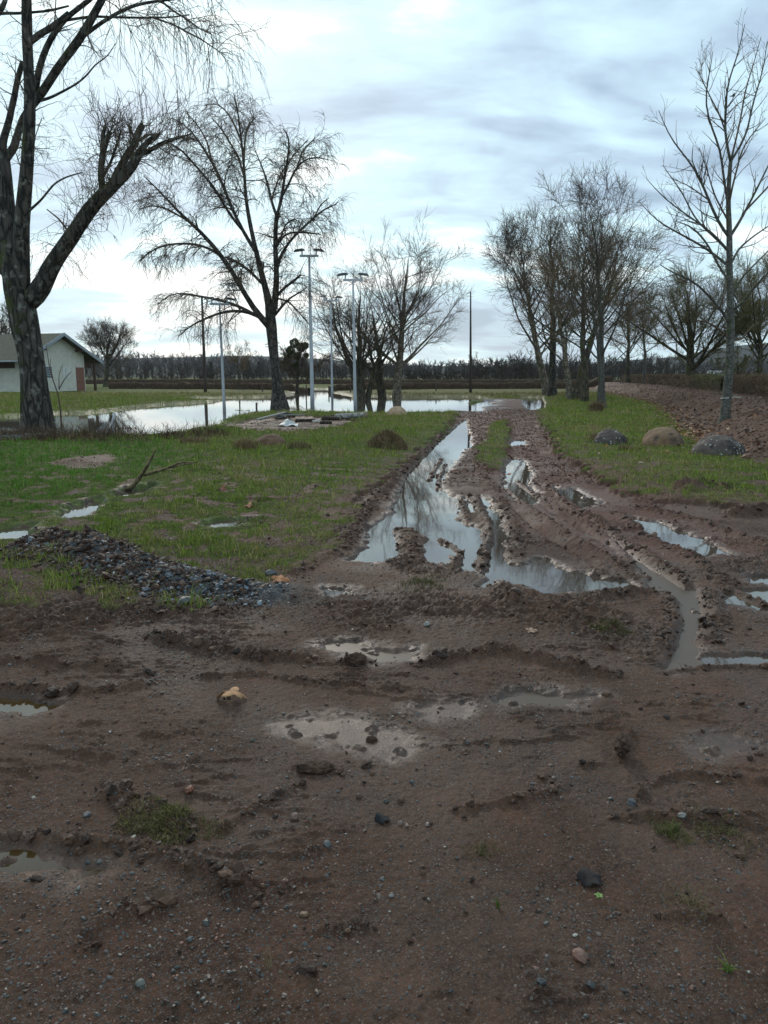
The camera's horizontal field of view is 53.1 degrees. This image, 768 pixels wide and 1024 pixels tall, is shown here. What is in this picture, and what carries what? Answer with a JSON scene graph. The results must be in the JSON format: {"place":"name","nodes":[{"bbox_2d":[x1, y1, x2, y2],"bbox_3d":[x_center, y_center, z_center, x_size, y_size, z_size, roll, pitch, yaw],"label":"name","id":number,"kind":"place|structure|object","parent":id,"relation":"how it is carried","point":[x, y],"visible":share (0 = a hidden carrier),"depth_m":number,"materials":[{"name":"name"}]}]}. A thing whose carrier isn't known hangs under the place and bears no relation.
{"place":"outdoors","nodes":[
{"label":"outdoors","id":0,"kind":"place"},
{"bbox_2d":[0,524,296,618],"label":"heap of gravel","id":1,"kind":"structure","parent":0,"point":[60,535],"depth_m":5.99,"materials":[{"name":"gravel"}]},
{"bbox_2d":[0,389,494,434],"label":"flood water","id":2,"kind":"structure","parent":0,"point":[177,414],"depth_m":35.93,"materials":[{"name":"liquid"}]},
{"bbox_2d":[204,297,233,411],"bbox_3d":[-7.085,-6.690,33.486,1.348,5.189,0.320,-3,11,-17],"label":"lamp post","id":3,"kind":"object","parent":2,"relation":"in","point":[222,375],"visible":0.88,"depth_m":33.42,"materials":[{"name":"metal"}]},
{"bbox_2d":[294,248,323,410],"bbox_3d":[-3.190,-7.671,33.311,1.308,7.182,0.320,0,10,0],"label":"lamp post","id":4,"kind":"object","parent":2,"relation":"on","point":[312,404],"visible":0.8,"depth_m":33.27,"materials":[{"name":"metal"}]},
{"bbox_2d":[319,295,342,400],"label":"lamp post","id":5,"kind":"object","parent":2,"relation":"in","point":[324,296],"visible":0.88,"depth_m":46.62,"materials":[{"name":"metal"}]},
{"bbox_2d":[337,272,368,411],"bbox_3d":[-1.311,-7.076,32.950,1.348,6.138,0.320,0,10,0],"label":"lamp post","id":6,"kind":"object","parent":2,"relation":"in","point":[354,361],"visible":0.92,"depth_m":32.85,"materials":[{"name":"metal"}]},
{"bbox_2d":[0,398,767,1023],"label":"mud track","id":7,"kind":"structure","parent":0,"point":[590,828],"depth_m":2.96,"materials":[{"name":"soil"}]},
{"bbox_2d":[0,698,60,715],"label":"puddle","id":8,"kind":"object","parent":7,"relation":"on","point":[26,707],"visible":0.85,"depth_m":3.72,"materials":[{"name":"grey liquid"}]},
{"bbox_2d":[0,849,103,877],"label":"puddle","id":9,"kind":"object","parent":7,"relation":"on","point":[28,860],"visible":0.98,"depth_m":2.51,"materials":[{"name":"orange liquid"}]},
{"bbox_2d":[135,978,144,988],"bbox_3d":[-0.630,1.216,1.982,0.030,0.015,0.024,8,13,38],"label":"loose stone","id":10,"kind":"object","parent":7,"relation":"on","point":[140,983],"visible":1,"depth_m":1.98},
{"bbox_2d":[108,792,235,845],"bbox_3d":[-0.763,1.070,2.682,0.493,0.084,0.266,5,11,28],"label":"grass tuft","id":11,"kind":"object","parent":7,"relation":"on","point":[168,812],"visible":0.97,"depth_m":2.67,"materials":[{"name":"plant"}]},
{"bbox_2d":[216,687,246,698],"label":"fallen leaf","id":12,"kind":"object","parent":7,"relation":"on","point":[233,691],"visible":1,"depth_m":3.69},
{"bbox_2d":[279,419,297,426],"bbox_3d":[-2.905,-2.757,23.641,0.620,0.207,0.901,0,10,0],"label":"plastic sheet","id":13,"kind":"object","parent":7,"relation":"on","point":[287,422],"visible":1,"depth_m":23.49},
{"bbox_2d":[290,812,298,821],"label":"loose stone","id":14,"kind":"object","parent":7,"relation":"on","point":[294,816],"visible":1,"depth_m":2.71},
{"bbox_2d":[295,759,336,773],"bbox_3d":[-0.272,1.019,3.063,0.167,0.049,0.085,-1,10,-6],"label":"mud clod","id":15,"kind":"object","parent":7,"relation":"on","point":[316,766],"visible":1,"depth_m":3.04,"materials":[{"name":"soil"}]},
{"bbox_2d":[321,416,340,419],"bbox_3d":[-1.827,-3.244,26.617,0.738,0.140,0.140,5,11,26],"label":"log","id":16,"kind":"object","parent":7,"relation":"on","point":[329,418],"visible":0.99,"depth_m":26.58,"materials":[{"name":"brown wood"}]},
{"bbox_2d":[323,589,345,596],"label":"puddle","id":17,"kind":"object","parent":7,"relation":"on","point":[331,592],"visible":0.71,"depth_m":5.70,"materials":[{"name":"liquid"}]},
{"bbox_2d":[334,412,367,418],"bbox_3d":[-1.140,-3.330,26.595,1.447,0.312,0.235,9,13,41],"label":"birch log","id":18,"kind":"object","parent":7,"relation":"on","point":[353,415],"visible":0.75,"depth_m":26.42,"materials":[{"name":"wood"}]},
{"bbox_2d":[343,652,366,666],"bbox_3d":[-0.158,0.804,4.175,0.136,0.084,0.073,-3,11,-17],"label":"mud clod","id":19,"kind":"object","parent":7,"relation":"on","point":[360,658],"visible":0.97,"depth_m":4.15,"materials":[{"name":"soil"}]},
{"bbox_2d":[325,643,411,661],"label":"puddle","id":20,"kind":"object","parent":7,"relation":"on","point":[356,647],"visible":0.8,"depth_m":4.43,"materials":[{"name":"liquid"}]},
{"bbox_2d":[374,811,390,824],"bbox_3d":[-0.006,1.082,2.716,0.061,0.023,0.057,19,24,28],"label":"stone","id":21,"kind":"object","parent":7,"relation":"on","point":[380,818],"visible":1,"depth_m":2.71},
{"bbox_2d":[0,393,767,1023],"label":"mud lumps","id":22,"kind":"object","parent":7,"relation":"on","point":[168,897],"visible":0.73,"depth_m":4.73,"materials":[{"name":"soil"}]},
{"bbox_2d":[0,395,767,1023],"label":"mud clods","id":23,"kind":"object","parent":7,"relation":"on","point":[248,871],"visible":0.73,"depth_m":3.83,"materials":[{"name":"soil"}]},
{"bbox_2d":[0,529,767,1023],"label":"pebbles","id":24,"kind":"object","parent":7,"relation":"on","point":[304,943],"visible":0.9,"depth_m":2.37,"materials":[{"name":"stone"}]},
{"bbox_2d":[349,420,482,571],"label":"puddle","id":25,"kind":"object","parent":7,"relation":"on","point":[422,506],"visible":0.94,"depth_m":8.60,"materials":[{"name":"liquid"}]},
{"bbox_2d":[396,571,450,592],"bbox_3d":[0.286,0.531,5.771,0.400,0.062,0.725,4,11,22],"label":"grass tuft","id":26,"kind":"object","parent":7,"relation":"on","point":[425,580],"visible":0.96,"depth_m":5.80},
{"bbox_2d":[458,840,506,859],"bbox_3d":[0.321,1.114,2.532,0.174,0.042,0.129,0,10,0],"label":"grass tuft","id":27,"kind":"object","parent":7,"relation":"on","point":[480,850],"visible":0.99,"depth_m":2.53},
{"bbox_2d":[509,440,525,445],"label":"puddle","id":28,"kind":"object","parent":7,"relation":"on","point":[518,442],"visible":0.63,"depth_m":18.31,"materials":[{"name":"liquid"}]},
{"bbox_2d":[503,459,537,504],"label":"puddle","id":29,"kind":"object","parent":7,"relation":"on","point":[517,469],"visible":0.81,"depth_m":11.93,"materials":[{"name":"liquid"}]},
{"bbox_2d":[523,397,544,409],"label":"puddle","id":30,"kind":"object","parent":7,"relation":"on","point":[533,403],"visible":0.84,"depth_m":43.55,"materials":[{"name":"liquid"}]},
{"bbox_2d":[498,693,574,706],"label":"puddle","id":31,"kind":"object","parent":7,"relation":"on","point":[521,699],"visible":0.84,"depth_m":3.79,"materials":[{"name":"liquid"}]},
{"bbox_2d":[536,977,546,984],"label":"loose stone","id":32,"kind":"object","parent":7,"relation":"on","point":[541,981],"visible":1,"depth_m":1.97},
{"bbox_2d":[479,496,630,592],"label":"puddle","id":33,"kind":"object","parent":7,"relation":"on","point":[543,576],"visible":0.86,"depth_m":6.15,"materials":[{"name":"liquid"}]},
{"bbox_2d":[552,487,596,507],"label":"puddle","id":34,"kind":"object","parent":7,"relation":"on","point":[574,498],"visible":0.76,"depth_m":10.08,"materials":[{"name":"liquid"}]},
{"bbox_2d":[571,947,588,963],"bbox_3d":[0.528,1.195,2.063,0.043,0.031,0.057,-3,10,-14],"label":"loose stone","id":35,"kind":"object","parent":7,"relation":"on","point":[579,954],"visible":1,"depth_m":2.05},
{"bbox_2d":[576,867,601,888],"bbox_3d":[0.639,1.132,2.375,0.080,0.026,0.080,-11,25,-21],"label":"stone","id":36,"kind":"object","parent":7,"relation":"on","point":[586,877],"visible":1,"depth_m":2.37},
{"bbox_2d":[579,613,641,643],"bbox_3d":[1.412,0.696,4.740,0.327,0.102,0.546,0,10,0],"label":"grass tuft","id":37,"kind":"object","parent":7,"relation":"on","point":[600,627],"visible":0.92,"depth_m":4.73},
{"bbox_2d":[614,731,632,757],"bbox_3d":[0.983,0.959,3.162,0.075,0.095,0.145,4,11,21],"label":"mud clod","id":38,"kind":"object","parent":7,"relation":"on","point":[623,744],"visible":1,"depth_m":3.13,"materials":[{"name":"soil"}]},
{"bbox_2d":[585,533,704,670],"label":"puddle","id":39,"kind":"object","parent":7,"relation":"on","point":[686,653],"visible":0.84,"depth_m":5.11,"materials":[{"name":"liquid"}]},
{"bbox_2d":[544,384,767,453],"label":"fallen leaves","id":40,"kind":"object","parent":7,"relation":"on","point":[696,432],"visible":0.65,"depth_m":21.55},
{"bbox_2d":[646,814,698,846],"bbox_3d":[0.981,1.087,2.630,0.144,0.060,0.198,-4,11,-21],"label":"grass tuft","id":41,"kind":"object","parent":7,"relation":"on","point":[670,831],"visible":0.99,"depth_m":2.62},
{"bbox_2d":[631,518,731,555],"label":"puddle","id":42,"kind":"object","parent":7,"relation":"on","point":[671,536],"visible":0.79,"depth_m":7.55,"materials":[{"name":"liquid"}]},
{"bbox_2d":[656,872,719,933],"bbox_3d":[0.889,1.152,2.275,0.197,0.044,0.292,5,11,27],"label":"grass tuft","id":43,"kind":"object","parent":7,"relation":"on","point":[688,900],"visible":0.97,"depth_m":2.28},
{"bbox_2d":[676,799,767,869],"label":"grass tuft","id":44,"kind":"object","parent":7,"relation":"on","point":[727,831],"visible":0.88,"depth_m":2.63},
{"bbox_2d":[716,948,736,972],"bbox_3d":[0.904,1.190,2.033,0.069,0.047,0.091,3,11,17],"label":"grass tuft","id":45,"kind":"object","parent":7,"relation":"on","point":[730,968],"visible":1,"depth_m":2.02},
{"bbox_2d":[702,655,767,664],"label":"puddle","id":46,"kind":"object","parent":7,"relation":"on","point":[745,659],"visible":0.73,"depth_m":4.32,"materials":[{"name":"liquid"}]},
{"bbox_2d":[725,590,767,611],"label":"puddle","id":47,"kind":"object","parent":7,"relation":"on","point":[735,600],"visible":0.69,"depth_m":5.50,"materials":[{"name":"liquid"}]},
{"bbox_2d":[748,577,767,583],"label":"puddle","id":48,"kind":"object","parent":7,"relation":"on","point":[754,580],"visible":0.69,"depth_m":6.00,"materials":[{"name":"liquid"}]},
{"bbox_2d":[0,377,767,613],"bbox_3d":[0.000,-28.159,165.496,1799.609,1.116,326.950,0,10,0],"label":"ground","id":49,"kind":"structure","parent":0,"point":[690,483],"depth_m":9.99,"materials":[{"name":"plant"}]},
{"bbox_2d":[0,297,11,333],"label":"spreading oak","id":50,"kind":"object","parent":49,"relation":"on","point":[4,329],"visible":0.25,"depth_m":92.14,"materials":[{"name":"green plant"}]},
{"bbox_2d":[0,526,32,538],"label":"puddle","id":51,"kind":"object","parent":49,"relation":"on","point":[15,533],"visible":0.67,"depth_m":7.84,"materials":[{"name":"liquid"}]},
{"bbox_2d":[0,433,60,439],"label":"flat stone","id":52,"kind":"object","parent":49,"relation":"on","point":[4,436],"visible":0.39,"depth_m":17.97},
{"bbox_2d":[0,333,103,391],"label":"house","id":53,"kind":"structure","parent":49,"relation":"on","point":[73,357],"depth_m":64.74,"materials":[{"name":"light plaster"},{"name":"roof shingles"},{"name":"painted wood"}]},
{"bbox_2d":[76,367,84,390],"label":"door","id":54,"kind":"structure","parent":53,"relation":"in","point":[80,379],"depth_m":67.38,"materials":[{"name":"wood"}]},
{"bbox_2d":[46,346,70,424],"bbox_3d":[-9.982,-3.782,23.661,0.642,2.692,0.630,-6,12,-31],"label":"sapling","id":55,"kind":"object","parent":49,"relation":"on","point":[56,388],"visible":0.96,"depth_m":23.63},
{"bbox_2d":[59,502,101,517],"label":"puddle","id":56,"kind":"object","parent":49,"relation":"on","point":[83,510],"visible":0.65,"depth_m":9.11,"materials":[{"name":"liquid"}]},
{"bbox_2d":[76,317,139,386],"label":"spreading oak","id":57,"kind":"object","parent":49,"relation":"on","point":[107,346],"visible":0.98,"depth_m":89.78,"materials":[{"name":"brown plant"}]},
{"bbox_2d":[0,417,250,445],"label":"dry undergrowth","id":58,"kind":"object","parent":49,"relation":"on","point":[54,432],"visible":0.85,"depth_m":17.89,"materials":[{"name":"plant"}]},
{"bbox_2d":[119,487,151,495],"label":"puddle","id":59,"kind":"object","parent":49,"relation":"on","point":[132,492],"visible":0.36,"depth_m":10.60,"materials":[{"name":"liquid"}]},
{"bbox_2d":[0,0,284,431],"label":"pollarded birch","id":60,"kind":"object","parent":49,"relation":"on","point":[25,297],"visible":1,"depth_m":19.09,"materials":[{"name":"brown plant"}]},
{"bbox_2d":[125,448,195,490],"bbox_3d":[-3.092,-0.578,10.596,0.948,0.642,0.491,-3,11,-18],"label":"fallen branch","id":61,"kind":"object","parent":49,"relation":"on","point":[130,487],"visible":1,"depth_m":10.56,"materials":[{"name":"wood"}]},
{"bbox_2d":[178,596,190,603],"bbox_3d":[-1.318,0.587,5.082,0.087,0.063,0.104,6,12,31],"label":"loose stone","id":62,"kind":"object","parent":49,"relation":"on","point":[184,598],"visible":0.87,"depth_m":5.05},
{"bbox_2d":[179,435,209,442],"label":"grass tuft","id":63,"kind":"object","parent":49,"relation":"on","point":[189,439],"visible":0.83,"depth_m":16.51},
{"bbox_2d":[201,298,206,391],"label":"wooden pole","id":64,"kind":"object","parent":49,"relation":"on","point":[204,372],"visible":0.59,"depth_m":60.76,"materials":[{"name":"brown wood"}]},
{"bbox_2d":[108,381,309,391],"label":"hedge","id":65,"kind":"object","parent":49,"relation":"on","point":[193,385],"visible":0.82,"depth_m":74.81,"materials":[{"name":"plant"}]},
{"bbox_2d":[205,519,245,526],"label":"puddle","id":66,"kind":"object","parent":49,"relation":"on","point":[226,523],"visible":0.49,"depth_m":8.31,"materials":[{"name":"liquid"}]},
{"bbox_2d":[113,78,357,410],"bbox_3d":[-6.141,-11.310,32.816,10.211,14.924,8.391,0,10,0],"label":"weeping birch","id":67,"kind":"object","parent":49,"relation":"on","point":[279,401],"visible":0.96,"depth_m":32.30,"materials":[{"name":"brown plant"}]},
{"bbox_2d":[218,340,255,389],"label":"sapling","id":68,"kind":"object","parent":49,"relation":"on","point":[237,358],"visible":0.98,"depth_m":70.22,"materials":[{"name":"green plant"}]},
{"bbox_2d":[231,437,260,449],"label":"grass tuft","id":69,"kind":"object","parent":49,"relation":"on","point":[245,443],"visible":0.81,"depth_m":14.71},
{"bbox_2d":[256,434,285,444],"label":"low soil mound","id":70,"kind":"structure","parent":49,"relation":"on","point":[270,439],"depth_m":15.86,"materials":[{"name":"soil"}]},
{"bbox_2d":[271,575,289,581],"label":"fallen leaf","id":71,"kind":"object","parent":49,"relation":"on","point":[280,578],"visible":0.98,"depth_m":5.82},
{"bbox_2d":[285,440,311,449],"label":"grass tuft","id":72,"kind":"object","parent":49,"relation":"on","point":[299,444],"visible":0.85,"depth_m":14.79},
{"bbox_2d":[265,338,339,394],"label":"mistletoe tree","id":73,"kind":"object","parent":49,"relation":"on","point":[287,354],"visible":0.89,"depth_m":60.64,"materials":[{"name":"green plant"}]},
{"bbox_2d":[85,378,621,383],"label":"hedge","id":74,"kind":"object","parent":49,"relation":"on","point":[261,380],"visible":0.48,"depth_m":113.25,"materials":[{"name":"plant"}]},
{"bbox_2d":[330,293,410,397],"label":"plane tree","id":75,"kind":"object","parent":49,"relation":"on","point":[380,385],"visible":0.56,"depth_m":52.71,"materials":[{"name":"brown plant"}]},
{"bbox_2d":[300,262,454,398],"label":"plane tree","id":76,"kind":"object","parent":49,"relation":"on","point":[361,358],"visible":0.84,"depth_m":50.58,"materials":[{"name":"brown plant"}]},
{"bbox_2d":[300,207,474,397],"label":"plane tree","id":77,"kind":"object","parent":49,"relation":"on","point":[399,363],"visible":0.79,"depth_m":52.41,"materials":[{"name":"brown plant"}]},
{"bbox_2d":[366,427,409,449],"bbox_3d":[0.067,-1.497,15.545,0.996,0.475,0.981,0,10,0],"label":"grass mound","id":78,"kind":"object","parent":49,"relation":"on","point":[388,438],"depth_m":15.36,"materials":[{"name":"plant"}]},
{"bbox_2d":[386,406,406,414],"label":"stone dome","id":79,"kind":"structure","parent":49,"relation":"on","point":[397,410],"depth_m":28.29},
{"bbox_2d":[86,365,753,379],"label":"scrub","id":80,"kind":"object","parent":49,"relation":"on","point":[487,374],"visible":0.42,"depth_m":134.99,"materials":[{"name":"plant"}]},
{"bbox_2d":[85,347,766,379],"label":"woodland","id":81,"kind":"object","parent":49,"relation":"on","point":[651,367],"visible":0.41,"depth_m":256.67,"materials":[{"name":"plant"}]},
{"bbox_2d":[469,292,471,392],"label":"wooden pole","id":82,"kind":"object","parent":49,"relation":"on","point":[470,367],"visible":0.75,"depth_m":60.73,"materials":[{"name":"brown wood"}]},
{"bbox_2d":[329,376,612,391],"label":"hedge","id":83,"kind":"object","parent":49,"relation":"on","point":[481,385],"visible":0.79,"depth_m":75.20,"materials":[{"name":"plant"}]},
{"bbox_2d":[489,358,516,375],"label":"tree","id":84,"kind":"object","parent":49,"relation":"on","point":[505,368],"visible":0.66,"depth_m":166.94,"materials":[{"name":"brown plant"}]},
{"bbox_2d":[508,356,536,378],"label":"tree","id":85,"kind":"object","parent":49,"relation":"on","point":[520,368],"visible":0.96,"depth_m":132.24,"materials":[{"name":"brown plant"}]},
{"bbox_2d":[479,197,620,394],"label":"plane tree","id":86,"kind":"object","parent":49,"relation":"on","point":[509,248],"visible":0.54,"depth_m":53.77,"materials":[{"name":"brown plant"}]},
{"bbox_2d":[483,191,630,396],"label":"plane tree","id":87,"kind":"object","parent":49,"relation":"on","point":[552,388],"visible":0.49,"depth_m":50.86,"materials":[{"name":"brown plant"}]},
{"bbox_2d":[512,229,601,398],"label":"plane tree","id":88,"kind":"object","parent":49,"relation":"on","point":[569,389],"visible":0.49,"depth_m":44.75,"materials":[{"name":"brown plant"}]},
{"bbox_2d":[545,285,586,394],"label":"young ash","id":89,"kind":"object","parent":49,"relation":"on","point":[568,336],"visible":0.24,"depth_m":50.56,"materials":[{"name":"brown plant"}]},
{"bbox_2d":[501,179,666,401],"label":"plane tree","id":90,"kind":"object","parent":49,"relation":"on","point":[584,396],"visible":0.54,"depth_m":40.78,"materials":[{"name":"brown plant"}]},
{"bbox_2d":[586,397,607,411],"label":"grass tuft","id":91,"kind":"object","parent":49,"relation":"on","point":[594,406],"visible":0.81,"depth_m":30.49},
{"bbox_2d":[531,217,679,399],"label":"plane tree","id":92,"kind":"object","parent":49,"relation":"on","point":[576,393],"visible":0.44,"depth_m":44.28,"materials":[{"name":"brown plant"}]},
{"bbox_2d":[593,429,627,444],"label":"stone dome","id":93,"kind":"structure","parent":49,"relation":"on","point":[610,436],"depth_m":16.07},
{"bbox_2d":[532,153,720,407],"bbox_3d":[10.020,-9.502,32.440,7.123,10.595,6.691,-9,13,-40],"label":"silver birch","id":94,"kind":"object","parent":49,"relation":"on","point":[598,264],"visible":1,"depth_m":31.95,"materials":[{"name":"grey plant"}]},
{"bbox_2d":[643,427,683,445],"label":"stone dome","id":95,"kind":"structure","parent":49,"relation":"on","point":[671,436],"depth_m":15.70,"materials":[{"name":"beige stone"}]},
{"bbox_2d":[691,435,745,455],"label":"stone dome","id":96,"kind":"structure","parent":49,"relation":"on","point":[717,445],"depth_m":13.78,"materials":[{"name":"stone"}]},
{"bbox_2d":[694,246,767,374],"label":"spreading oak","id":97,"kind":"object","parent":49,"relation":"on","point":[759,315],"visible":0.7,"depth_m":46.22,"materials":[{"name":"brown plant"}]},
{"bbox_2d":[708,342,767,374],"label":"tree","id":98,"kind":"object","parent":49,"relation":"on","point":[742,365],"visible":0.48,"depth_m":53.99,"materials":[{"name":"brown plant"}]},
{"bbox_2d":[0,0,767,365],"label":"sky","id":99,"kind":"structure","parent":0,"point":[455,107],"materials":[{"name":"white"}]},
{"bbox_2d":[86,343,767,377],"bbox_3d":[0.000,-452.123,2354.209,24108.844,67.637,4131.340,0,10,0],"label":"hills","id":100,"kind":"structure","parent":0,"point":[747,352],"depth_m":1012.11,"materials":[{"name":"plant"}]},
{"bbox_2d":[88,349,767,374],"bbox_3d":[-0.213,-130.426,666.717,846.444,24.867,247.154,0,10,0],"label":"hill woods","id":101,"kind":"object","parent":100,"relation":"on","point":[155,362],"visible":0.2,"depth_m":634.57,"materials":[{"name":"plant"}]},
{"bbox_2d":[589,382,767,459],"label":"earth bank","id":102,"kind":"structure","parent":0,"point":[716,408],"depth_m":24.05,"materials":[{"name":"soil"}]},
{"bbox_2d":[578,273,692,382],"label":"plane tree","id":103,"kind":"object","parent":102,"relation":"on","point":[628,378],"visible":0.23,"depth_m":68.01,"materials":[{"name":"brown plant"}]},
{"bbox_2d":[604,284,684,383],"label":"silver birch","id":104,"kind":"object","parent":102,"relation":"on","point":[640,315],"visible":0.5,"depth_m":64.28,"materials":[{"name":"grey plant"}]},
{"bbox_2d":[621,372,699,387],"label":"hedge","id":105,"kind":"object","parent":102,"relation":"on","point":[679,379],"visible":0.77,"depth_m":56.09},
{"bbox_2d":[580,249,765,375],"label":"spreading oak","id":106,"kind":"object","parent":102,"relation":"on","point":[689,349],"visible":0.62,"depth_m":50.78,"materials":[{"name":"brown plant"}]},
{"bbox_2d":[593,382,767,458],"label":"soil crumbs","id":107,"kind":"object","parent":102,"relation":"on","point":[747,441],"visible":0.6,"depth_m":21.86,"materials":[{"name":"soil"}]},
{"bbox_2d":[639,8,767,423],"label":"young maple","id":108,"kind":"object","parent":102,"relation":"on","point":[729,335],"visible":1,"depth_m":18.21,"materials":[{"name":"grey plant"}]},
{"bbox_2d":[691,371,734,390],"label":"hedge","id":109,"kind":"object","parent":102,"relation":"on","point":[706,381],"visible":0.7,"depth_m":40.65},
{"bbox_2d":[732,371,767,397],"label":"hedge","id":110,"kind":"object","parent":102,"relation":"on","point":[755,384],"visible":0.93,"depth_m":30.71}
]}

